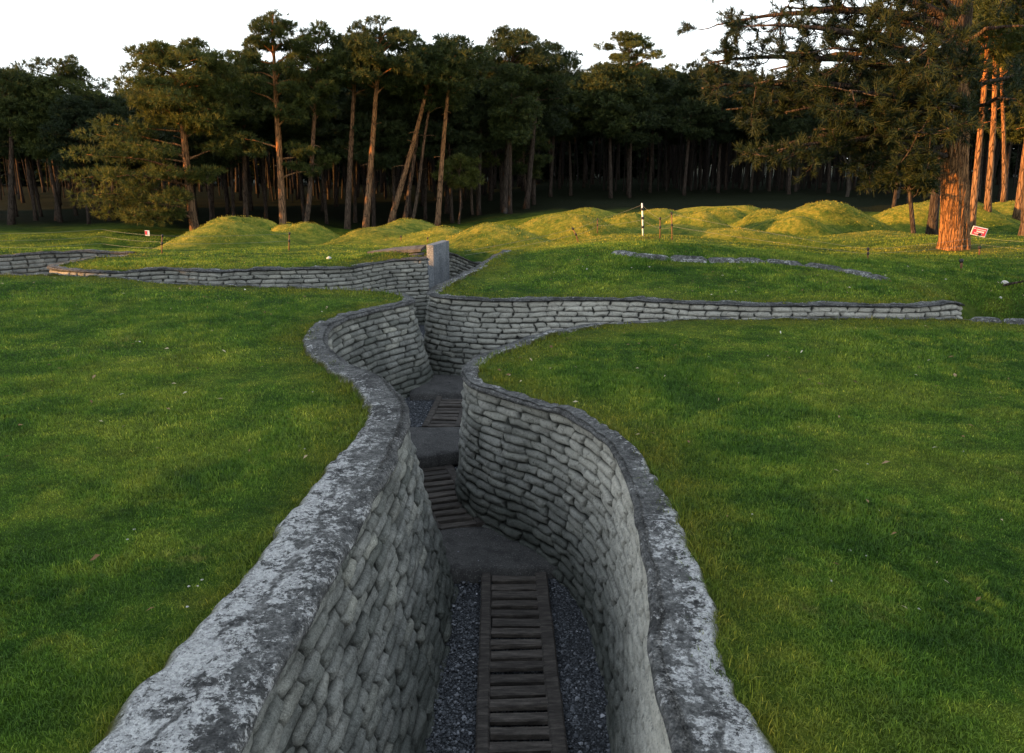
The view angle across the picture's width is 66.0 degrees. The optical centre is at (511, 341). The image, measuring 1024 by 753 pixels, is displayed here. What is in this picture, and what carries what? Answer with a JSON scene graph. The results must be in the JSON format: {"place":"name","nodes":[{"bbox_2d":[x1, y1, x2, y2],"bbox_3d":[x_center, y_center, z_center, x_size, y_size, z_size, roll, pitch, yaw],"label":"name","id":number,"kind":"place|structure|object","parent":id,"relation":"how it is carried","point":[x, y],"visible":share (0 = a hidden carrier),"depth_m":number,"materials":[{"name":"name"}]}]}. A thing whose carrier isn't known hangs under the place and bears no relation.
{"place":"outdoors","nodes":[
{"label":"outdoors","id":0,"kind":"place"},
{"bbox_2d":[0,0,938,95],"label":"sky","id":1,"kind":"structure","parent":0,"point":[95,31],"materials":[{"name":"white"}]},
{"bbox_2d":[404,325,608,752],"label":"trench floor","id":2,"kind":"structure","parent":0,"point":[565,604],"depth_m":4.54,"materials":[{"name":"grey gravel"}]},
{"bbox_2d":[367,240,449,288],"bbox_3d":[-1.738,-1.043,13.966,1.392,1.450,0.805,7,15,27],"label":"dugout entrance","id":3,"kind":"object","parent":2,"relation":"on","point":[438,271],"visible":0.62,"depth_m":13.52,"materials":[{"name":"grey concrete"}]},
{"bbox_2d":[409,427,459,467],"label":"floor slab","id":4,"kind":"structure","parent":2,"relation":"on","point":[436,446],"depth_m":7.51,"materials":[{"name":"concrete"}]},
{"bbox_2d":[410,375,463,400],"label":"floor slab","id":5,"kind":"structure","parent":2,"relation":"on","point":[453,389],"depth_m":9.31,"materials":[{"name":"concrete"}]},
{"bbox_2d":[422,396,462,426],"bbox_3d":[-0.695,0.803,8.640,0.426,0.108,1.054,1,13,3],"label":"duckboard","id":6,"kind":"object","parent":2,"relation":"on","point":[445,413],"visible":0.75,"depth_m":8.53,"materials":[{"name":"grey wood"}]},
{"bbox_2d":[421,464,484,529],"bbox_3d":[-0.607,1.325,6.781,0.449,0.108,1.404,-4,14,-16],"label":"duckboard","id":7,"kind":"object","parent":2,"relation":"on","point":[439,484],"visible":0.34,"depth_m":6.59,"materials":[{"name":"wood"}]},
{"bbox_2d":[440,527,557,583],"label":"floor slab","id":8,"kind":"structure","parent":2,"relation":"on","point":[508,558],"depth_m":5.69,"materials":[{"name":"concrete"}]},
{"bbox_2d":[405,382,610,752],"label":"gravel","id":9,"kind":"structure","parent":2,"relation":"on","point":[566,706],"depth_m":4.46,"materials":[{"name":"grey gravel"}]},
{"bbox_2d":[475,572,567,752],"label":"duckboard","id":10,"kind":"object","parent":2,"relation":"on","point":[507,595],"visible":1,"depth_m":4.50,"materials":[{"name":"wood"}]},
{"bbox_2d":[0,163,1023,752],"bbox_3d":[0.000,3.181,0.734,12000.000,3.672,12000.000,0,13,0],"label":"ground","id":11,"kind":"structure","parent":0,"point":[560,203],"depth_m":5.25,"materials":[{"name":"green plant"}]},
{"bbox_2d":[15,158,24,202],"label":"pine tree","id":12,"kind":"object","parent":11,"relation":"on","point":[20,184],"depth_m":61.87,"materials":[{"name":"brown plant"}]},
{"bbox_2d":[2,154,42,216],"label":"pine tree","id":13,"kind":"object","parent":11,"relation":"on","point":[30,158],"visible":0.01,"depth_m":52.65,"materials":[{"name":"brown plant"}]},
{"bbox_2d":[0,100,45,220],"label":"pine tree","id":14,"kind":"object","parent":11,"relation":"on","point":[4,137],"visible":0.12,"depth_m":48.19,"materials":[{"name":"green plant"}]},
{"bbox_2d":[0,65,67,224],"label":"pine tree","id":15,"kind":"object","parent":11,"relation":"on","point":[12,79],"visible":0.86,"depth_m":45.63,"materials":[{"name":"green plant"}]},
{"bbox_2d":[0,83,76,221],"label":"pine tree","id":16,"kind":"object","parent":11,"relation":"on","point":[34,150],"visible":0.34,"depth_m":46.31,"materials":[{"name":"green plant"}]},
{"bbox_2d":[8,52,114,220],"bbox_3d":[-27.417,-12.319,48.262,5.824,10.385,6.286,-3,13,-11],"label":"pine tree","id":17,"kind":"object","parent":11,"relation":"on","point":[69,78],"visible":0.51,"depth_m":46.94,"materials":[{"name":"green plant"}]},
{"bbox_2d":[0,249,136,273],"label":"trench wall","id":18,"kind":"structure","parent":11,"relation":"on","point":[30,262],"depth_m":14.56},
{"bbox_2d":[67,159,77,215],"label":"pine tree","id":19,"kind":"object","parent":11,"relation":"on","point":[72,197],"visible":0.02,"depth_m":53.27,"materials":[{"name":"brown plant"}]},
{"bbox_2d":[36,93,113,223],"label":"pine tree","id":20,"kind":"object","parent":11,"relation":"on","point":[79,111],"visible":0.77,"depth_m":45.10,"materials":[{"name":"green plant"}]},
{"bbox_2d":[56,92,136,220],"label":"pine tree","id":21,"kind":"object","parent":11,"relation":"on","point":[111,107],"visible":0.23,"depth_m":47.40,"materials":[{"name":"green plant"}]},
{"bbox_2d":[89,83,123,213],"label":"pine tree","id":22,"kind":"object","parent":11,"relation":"on","point":[95,209],"visible":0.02,"depth_m":53.19,"materials":[{"name":"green plant"}]},
{"bbox_2d":[90,112,155,216],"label":"pine tree","id":23,"kind":"object","parent":11,"relation":"on","point":[134,166],"visible":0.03,"depth_m":49.47,"materials":[{"name":"green plant"}]},
{"bbox_2d":[107,86,141,199],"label":"pine tree","id":24,"kind":"object","parent":11,"relation":"on","point":[113,92],"visible":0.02,"depth_m":53.98,"materials":[{"name":"green plant"}]},
{"bbox_2d":[116,93,181,221],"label":"pine tree","id":25,"kind":"object","parent":11,"relation":"on","point":[141,121],"visible":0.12,"depth_m":46.57,"materials":[{"name":"green plant"}]},
{"bbox_2d":[57,35,260,230],"bbox_3d":[-18.268,-10.324,40.343,10.307,10.212,7.280,0,13,0],"label":"pine tree","id":26,"kind":"object","parent":11,"relation":"on","point":[165,88],"visible":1,"depth_m":39.61,"materials":[{"name":"green plant"}]},
{"bbox_2d":[154,77,259,219],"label":"pine tree","id":27,"kind":"object","parent":11,"relation":"on","point":[210,158],"visible":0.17,"depth_m":44.76,"materials":[{"name":"green plant"}]},
{"bbox_2d":[211,135,230,215],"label":"pine tree","id":28,"kind":"object","parent":11,"relation":"on","point":[227,206],"depth_m":53.56,"materials":[{"name":"brown plant"}]},
{"bbox_2d":[0,272,458,752],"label":"trench wall","id":29,"kind":"structure","parent":11,"relation":"on","point":[324,626],"depth_m":3.53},
{"bbox_2d":[192,80,270,215],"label":"pine tree","id":30,"kind":"object","parent":11,"relation":"on","point":[239,122],"visible":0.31,"depth_m":44.57,"materials":[{"name":"green plant"}]},
{"bbox_2d":[47,254,429,324],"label":"trench wall","id":31,"kind":"structure","parent":11,"relation":"on","point":[409,276],"depth_m":12.41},
{"bbox_2d":[214,47,272,216],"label":"pine tree","id":32,"kind":"object","parent":11,"relation":"on","point":[245,187],"visible":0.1,"depth_m":45.34,"materials":[{"name":"green plant"}]},
{"bbox_2d":[247,154,253,210],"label":"pine tree","id":33,"kind":"object","parent":11,"relation":"on","point":[250,194],"depth_m":56.76,"materials":[{"name":"brown plant"}]},
{"bbox_2d":[234,75,288,219],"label":"pine tree","id":34,"kind":"object","parent":11,"relation":"on","point":[266,132],"visible":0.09,"depth_m":47.55,"materials":[{"name":"green plant"}]},
{"bbox_2d":[223,7,334,224],"bbox_3d":[-11.957,-10.804,40.723,5.704,11.866,4.215,0,13,0],"label":"pine tree","id":35,"kind":"object","parent":11,"relation":"on","point":[281,105],"visible":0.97,"depth_m":39.83,"materials":[{"name":"green plant"}]},
{"bbox_2d":[258,74,325,220],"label":"pine tree","id":36,"kind":"object","parent":11,"relation":"on","point":[285,129],"visible":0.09,"depth_m":46.90,"materials":[{"name":"green plant"}]},
{"bbox_2d":[276,16,356,222],"bbox_3d":[-10.175,-11.134,41.629,4.554,11.249,4.306,0,13,0],"label":"pine tree","id":37,"kind":"object","parent":11,"relation":"on","point":[315,92],"visible":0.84,"depth_m":40.49,"materials":[{"name":"green plant"}]},
{"bbox_2d":[281,89,355,223],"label":"pine tree","id":38,"kind":"object","parent":11,"relation":"on","point":[319,143],"visible":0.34,"depth_m":45.54,"materials":[{"name":"green plant"}]},
{"bbox_2d":[334,162,338,206],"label":"pine tree","id":39,"kind":"object","parent":11,"relation":"on","point":[336,204],"depth_m":60.34,"materials":[{"name":"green plant"}]},
{"bbox_2d":[316,86,366,222],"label":"pine tree","id":40,"kind":"object","parent":11,"relation":"on","point":[343,94],"visible":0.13,"depth_m":47.43,"materials":[{"name":"green plant"}]},
{"bbox_2d":[319,30,397,228],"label":"pine tree","id":41,"kind":"object","parent":11,"relation":"on","point":[369,90],"visible":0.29,"depth_m":42.08,"materials":[{"name":"green plant"}]},
{"bbox_2d":[360,163,365,202],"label":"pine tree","id":42,"kind":"object","parent":11,"relation":"on","point":[363,179],"depth_m":61.48,"materials":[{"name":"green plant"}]},
{"bbox_2d":[316,83,428,226],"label":"pine tree","id":43,"kind":"object","parent":11,"relation":"on","point":[361,154],"visible":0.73,"depth_m":43.77,"materials":[{"name":"green plant"}]},
{"bbox_2d":[325,12,427,228],"bbox_3d":[-7.026,-11.244,41.593,5.454,11.248,6.049,0,13,0],"label":"pine tree","id":44,"kind":"object","parent":11,"relation":"on","point":[364,41],"visible":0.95,"depth_m":39.78,"materials":[{"name":"green plant"}]},
{"bbox_2d":[351,89,441,220],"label":"pine tree","id":45,"kind":"object","parent":11,"relation":"on","point":[403,151],"visible":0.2,"depth_m":44.83,"materials":[{"name":"green plant"}]},
{"bbox_2d":[420,157,423,205],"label":"pine tree","id":46,"kind":"object","parent":11,"relation":"on","point":[422,190],"depth_m":61.39,"materials":[{"name":"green plant"}]},
{"bbox_2d":[389,53,457,218],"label":"pine tree","id":47,"kind":"object","parent":11,"relation":"on","point":[407,203],"visible":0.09,"depth_m":44.83,"materials":[{"name":"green plant"}]},
{"bbox_2d":[388,60,466,219],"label":"pine tree","id":48,"kind":"object","parent":11,"relation":"on","point":[453,104],"visible":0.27,"depth_m":42.91,"materials":[{"name":"green plant"}]},
{"bbox_2d":[401,107,458,219],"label":"pine tree","id":49,"kind":"object","parent":11,"relation":"on","point":[425,191],"visible":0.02,"depth_m":49.32,"materials":[{"name":"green plant"}]},
{"bbox_2d":[387,42,483,223],"bbox_3d":[-4.171,-10.894,42.428,4.968,10.072,5.581,-7,15,-29],"label":"pine tree","id":50,"kind":"object","parent":11,"relation":"on","point":[413,78],"visible":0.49,"depth_m":41.22,"materials":[{"name":"green plant"}]},
{"bbox_2d":[442,121,450,213],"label":"pine tree","id":51,"kind":"object","parent":11,"relation":"on","point":[447,210],"depth_m":55.08,"materials":[{"name":"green plant"}]},
{"bbox_2d":[403,94,493,222],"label":"pine tree","id":52,"kind":"object","parent":11,"relation":"on","point":[453,135],"visible":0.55,"depth_m":45.51,"materials":[{"name":"green plant"}]},
{"bbox_2d":[395,31,504,227],"bbox_3d":[-3.365,-11.125,42.481,5.809,10.540,5.831,-12,18,-42],"label":"pine tree","id":53,"kind":"object","parent":11,"relation":"on","point":[446,41],"visible":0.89,"depth_m":40.78,"materials":[{"name":"green plant"}]},
{"bbox_2d":[430,152,485,223],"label":"pine tree","id":54,"kind":"object","parent":11,"relation":"on","point":[468,175],"visible":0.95,"depth_m":44.66,"materials":[{"name":"green plant"}]},
{"bbox_2d":[449,252,481,277],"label":"trench wall","id":55,"kind":"structure","parent":11,"relation":"on","point":[458,264],"depth_m":15.34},
{"bbox_2d":[445,127,504,214],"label":"pine tree","id":56,"kind":"object","parent":11,"relation":"on","point":[488,157],"visible":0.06,"depth_m":51.02,"materials":[{"name":"green plant"}]},
{"bbox_2d":[435,66,525,214],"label":"pine tree","id":57,"kind":"object","parent":11,"relation":"on","point":[479,100],"visible":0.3,"depth_m":46.74,"materials":[{"name":"green plant"}]},
{"bbox_2d":[488,150,493,200],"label":"pine tree","id":58,"kind":"object","parent":11,"relation":"on","point":[490,196],"depth_m":62.99,"materials":[{"name":"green plant"}]},
{"bbox_2d":[2,248,1018,610],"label":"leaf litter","id":59,"kind":"object","parent":11,"relation":"on","point":[520,380],"visible":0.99,"depth_m":6.46,"materials":[{"name":"brown plant"}]},
{"bbox_2d":[0,65,1022,201],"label":"thicket","id":60,"kind":"object","parent":11,"relation":"on","point":[737,175],"visible":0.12,"depth_m":72.23,"materials":[{"name":"plant"}]},
{"bbox_2d":[0,136,1023,186],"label":"wood","id":61,"kind":"object","parent":11,"relation":"on","point":[545,169],"visible":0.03,"depth_m":97.08,"materials":[{"name":"brown wood"}]},
{"bbox_2d":[479,62,546,213],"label":"pine tree","id":62,"kind":"object","parent":11,"relation":"on","point":[513,79],"visible":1,"depth_m":45.09,"materials":[{"name":"green plant"}]},
{"bbox_2d":[500,88,530,209],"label":"pine tree","id":63,"kind":"object","parent":11,"relation":"on","point":[501,172],"visible":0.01,"depth_m":52.82,"materials":[{"name":"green plant"}]},
{"bbox_2d":[475,24,567,212],"bbox_3d":[-0.045,-13.315,47.943,6.815,11.446,6.597,0,13,0],"label":"pine tree","id":64,"kind":"object","parent":11,"relation":"on","point":[511,42],"visible":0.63,"depth_m":46.60,"materials":[{"name":"green plant"}]},
{"bbox_2d":[498,128,554,190],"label":"pine tree","id":65,"kind":"object","parent":11,"relation":"on","point":[518,152],"visible":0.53,"depth_m":51.79,"materials":[{"name":"green plant"}]},
{"bbox_2d":[504,40,584,208],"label":"pine tree","id":66,"kind":"object","parent":11,"relation":"on","point":[573,62],"visible":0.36,"depth_m":49.46,"materials":[{"name":"green plant"}]},
{"bbox_2d":[519,68,579,204],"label":"pine tree","id":67,"kind":"object","parent":11,"relation":"on","point":[550,124],"visible":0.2,"depth_m":52.10,"materials":[{"name":"green plant"}]},
{"bbox_2d":[539,74,591,196],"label":"pine tree","id":68,"kind":"object","parent":11,"relation":"on","point":[574,116],"visible":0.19,"depth_m":58.13,"materials":[{"name":"green plant"}]},
{"bbox_2d":[548,67,605,195],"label":"pine tree","id":69,"kind":"object","parent":11,"relation":"on","point":[580,126],"visible":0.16,"depth_m":59.85,"materials":[{"name":"green plant"}]},
{"bbox_2d":[575,71,602,187],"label":"pine tree","id":70,"kind":"object","parent":11,"relation":"on","point":[582,139],"visible":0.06,"depth_m":69.83,"materials":[{"name":"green plant"}]},
{"bbox_2d":[584,86,619,189],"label":"pine tree","id":71,"kind":"object","parent":11,"relation":"on","point":[600,134],"visible":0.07,"depth_m":66.32,"materials":[{"name":"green plant"}]},
{"bbox_2d":[566,60,649,197],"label":"pine tree","id":72,"kind":"object","parent":11,"relation":"on","point":[606,75],"visible":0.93,"depth_m":56.17,"materials":[{"name":"green plant"}]},
{"bbox_2d":[589,29,673,195],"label":"pine tree","id":73,"kind":"object","parent":11,"relation":"on","point":[629,41],"visible":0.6,"depth_m":58.18,"materials":[{"name":"green plant"}]},
{"bbox_2d":[597,72,671,197],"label":"pine tree","id":74,"kind":"object","parent":11,"relation":"on","point":[641,137],"visible":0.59,"depth_m":56.98,"materials":[{"name":"green plant"}]},
{"bbox_2d":[633,73,687,192],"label":"pine tree","id":75,"kind":"object","parent":11,"relation":"on","point":[662,87],"visible":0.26,"depth_m":61.20,"materials":[{"name":"green plant"}]},
{"bbox_2d":[654,77,686,187],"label":"pine tree","id":76,"kind":"object","parent":11,"relation":"on","point":[674,140],"visible":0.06,"depth_m":68.98,"materials":[{"name":"green plant"}]},
{"bbox_2d":[662,62,684,182],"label":"pine tree","id":77,"kind":"object","parent":11,"relation":"on","point":[673,75],"visible":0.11,"depth_m":76.80,"materials":[{"name":"green plant"}]},
{"bbox_2d":[652,62,733,194],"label":"pine tree","id":78,"kind":"object","parent":11,"relation":"on","point":[688,94],"visible":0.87,"depth_m":57.88,"materials":[{"name":"green plant"}]},
{"bbox_2d":[423,250,964,375],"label":"trench wall","id":79,"kind":"structure","parent":11,"relation":"on","point":[461,332],"depth_m":9.73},
{"bbox_2d":[675,63,724,188],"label":"pine tree","id":80,"kind":"object","parent":11,"relation":"on","point":[712,124],"visible":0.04,"depth_m":66.46,"materials":[{"name":"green plant"}]},
{"bbox_2d":[455,316,970,752],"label":"trench wall","id":81,"kind":"structure","parent":11,"relation":"on","point":[567,491],"depth_m":4.54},
{"bbox_2d":[680,66,753,192],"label":"pine tree","id":82,"kind":"object","parent":11,"relation":"on","point":[721,129],"visible":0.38,"depth_m":60.38,"materials":[{"name":"green plant"}]},
{"bbox_2d":[703,88,751,189],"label":"pine tree","id":83,"kind":"object","parent":11,"relation":"on","point":[726,169],"visible":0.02,"depth_m":66.31,"materials":[{"name":"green plant"}]},
{"bbox_2d":[612,250,889,279],"bbox_3d":[3.643,-1.236,12.304,4.168,0.245,1.058,6,14,23],"label":"stone edging","id":84,"kind":"object","parent":11,"relation":"on","point":[684,258],"visible":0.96,"depth_m":12.27,"materials":[{"name":"grey stone"}]},
{"bbox_2d":[727,89,784,191],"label":"pine tree","id":85,"kind":"object","parent":11,"relation":"on","point":[743,135],"visible":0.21,"depth_m":61.67,"materials":[{"name":"green plant"}]},
{"bbox_2d":[752,89,803,190],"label":"pine tree","id":86,"kind":"object","parent":11,"relation":"on","point":[769,180],"visible":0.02,"depth_m":63.19,"materials":[{"name":"green plant"}]},
{"bbox_2d":[756,76,831,193],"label":"pine tree","id":87,"kind":"object","parent":11,"relation":"on","point":[794,125],"visible":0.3,"depth_m":56.73,"materials":[{"name":"green plant"}]},
{"bbox_2d":[801,66,857,192],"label":"pine tree","id":88,"kind":"object","parent":11,"relation":"on","point":[828,174],"visible":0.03,"depth_m":61.29,"materials":[{"name":"green plant"}]},
{"bbox_2d":[811,108,856,196],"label":"bare tree","id":89,"kind":"object","parent":11,"relation":"on","point":[848,188],"visible":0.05,"depth_m":58.75,"materials":[{"name":"plant"}]},
{"bbox_2d":[674,0,1023,250],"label":"pine tree","id":90,"kind":"object","parent":11,"relation":"on","point":[888,93],"visible":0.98,"depth_m":14.99,"materials":[{"name":"green plant"}]},
{"bbox_2d":[853,118,940,233],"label":"pine tree","id":91,"kind":"object","parent":11,"relation":"on","point":[930,184],"visible":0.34,"depth_m":26.25,"materials":[{"name":"green plant"}]},
{"bbox_2d":[891,61,940,207],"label":"pine tree","id":92,"kind":"object","parent":11,"relation":"on","point":[894,201],"visible":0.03,"depth_m":47.61,"materials":[{"name":"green plant"}]},
{"bbox_2d":[905,0,1020,234],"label":"pine tree","id":93,"kind":"object","parent":11,"relation":"on","point":[932,226],"visible":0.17,"depth_m":29.37,"materials":[{"name":"green plant"}]},
{"bbox_2d":[913,0,1023,231],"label":"pine tree","id":94,"kind":"object","parent":11,"relation":"on","point":[1007,37],"visible":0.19,"depth_m":31.39,"materials":[{"name":"orange plant"}]},
{"bbox_2d":[978,139,984,198],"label":"pine tree","id":95,"kind":"object","parent":11,"relation":"on","point":[980,181],"visible":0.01,"depth_m":56.15,"materials":[{"name":"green plant"}]},
{"bbox_2d":[982,140,988,187],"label":"pine tree","id":96,"kind":"object","parent":11,"relation":"on","point":[985,166],"visible":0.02,"depth_m":69.15,"materials":[{"name":"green plant"}]},
{"bbox_2d":[969,73,1012,146],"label":"pine tree","id":97,"kind":"object","parent":11,"relation":"on","point":[986,135],"visible":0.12,"depth_m":48.44,"materials":[{"name":"green plant"}]},
{"bbox_2d":[969,317,1023,324],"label":"stone edging","id":98,"kind":"object","parent":11,"relation":"on","point":[1019,321],"visible":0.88,"depth_m":8.38,"materials":[{"name":"grey stone"}]},
{"bbox_2d":[972,46,1022,201],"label":"pine tree","id":99,"kind":"object","parent":11,"relation":"on","point":[1004,180],"visible":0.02,"depth_m":38.81,"materials":[{"name":"orange plant"}]},
{"bbox_2d":[972,35,1023,211],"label":"pine tree","id":100,"kind":"object","parent":11,"relation":"on","point":[988,188],"visible":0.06,"depth_m":33.87,"materials":[{"name":"orange plant"}]},
{"bbox_2d":[972,0,1023,235],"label":"pine tree","id":101,"kind":"object","parent":11,"relation":"on","point":[988,10],"visible":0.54,"depth_m":24.23,"materials":[{"name":"green plant"}]},
{"bbox_2d":[975,67,1022,200],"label":"pine tree","id":102,"kind":"object","parent":11,"relation":"on","point":[1007,154],"visible":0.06,"depth_m":49.29,"materials":[{"name":"green plant"}]},
{"bbox_2d":[984,69,1023,144],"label":"pine tree","id":103,"kind":"object","parent":11,"relation":"on","point":[1017,135],"visible":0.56,"depth_m":45.61,"materials":[{"name":"green plant"}]},
{"bbox_2d":[997,49,1023,220],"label":"pine tree","id":104,"kind":"object","parent":11,"relation":"on","point":[1016,215],"visible":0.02,"depth_m":35.30,"materials":[{"name":"orange plant"}]},
{"bbox_3d":[6.066,-1.448,13.439,0.055,0.301,0.045,0,13,0],"label":"fence post","id":105,"kind":"object","parent":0,"visible":0},
{"bbox_2d":[869,237,1023,253],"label":"fence wire","id":106,"kind":"object","parent":105,"relation":"attached to","point":[950,247],"visible":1,"depth_m":14.52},
{"bbox_2d":[970,226,987,236],"bbox_3d":[9.134,-2.139,15.396,0.300,0.175,0.022,12,19,-3],"label":"warning sign","id":107,"kind":"object","parent":106,"relation":"attached to","point":[978,231],"visible":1,"depth_m":15.39,"materials":[{"name":"red metal"}]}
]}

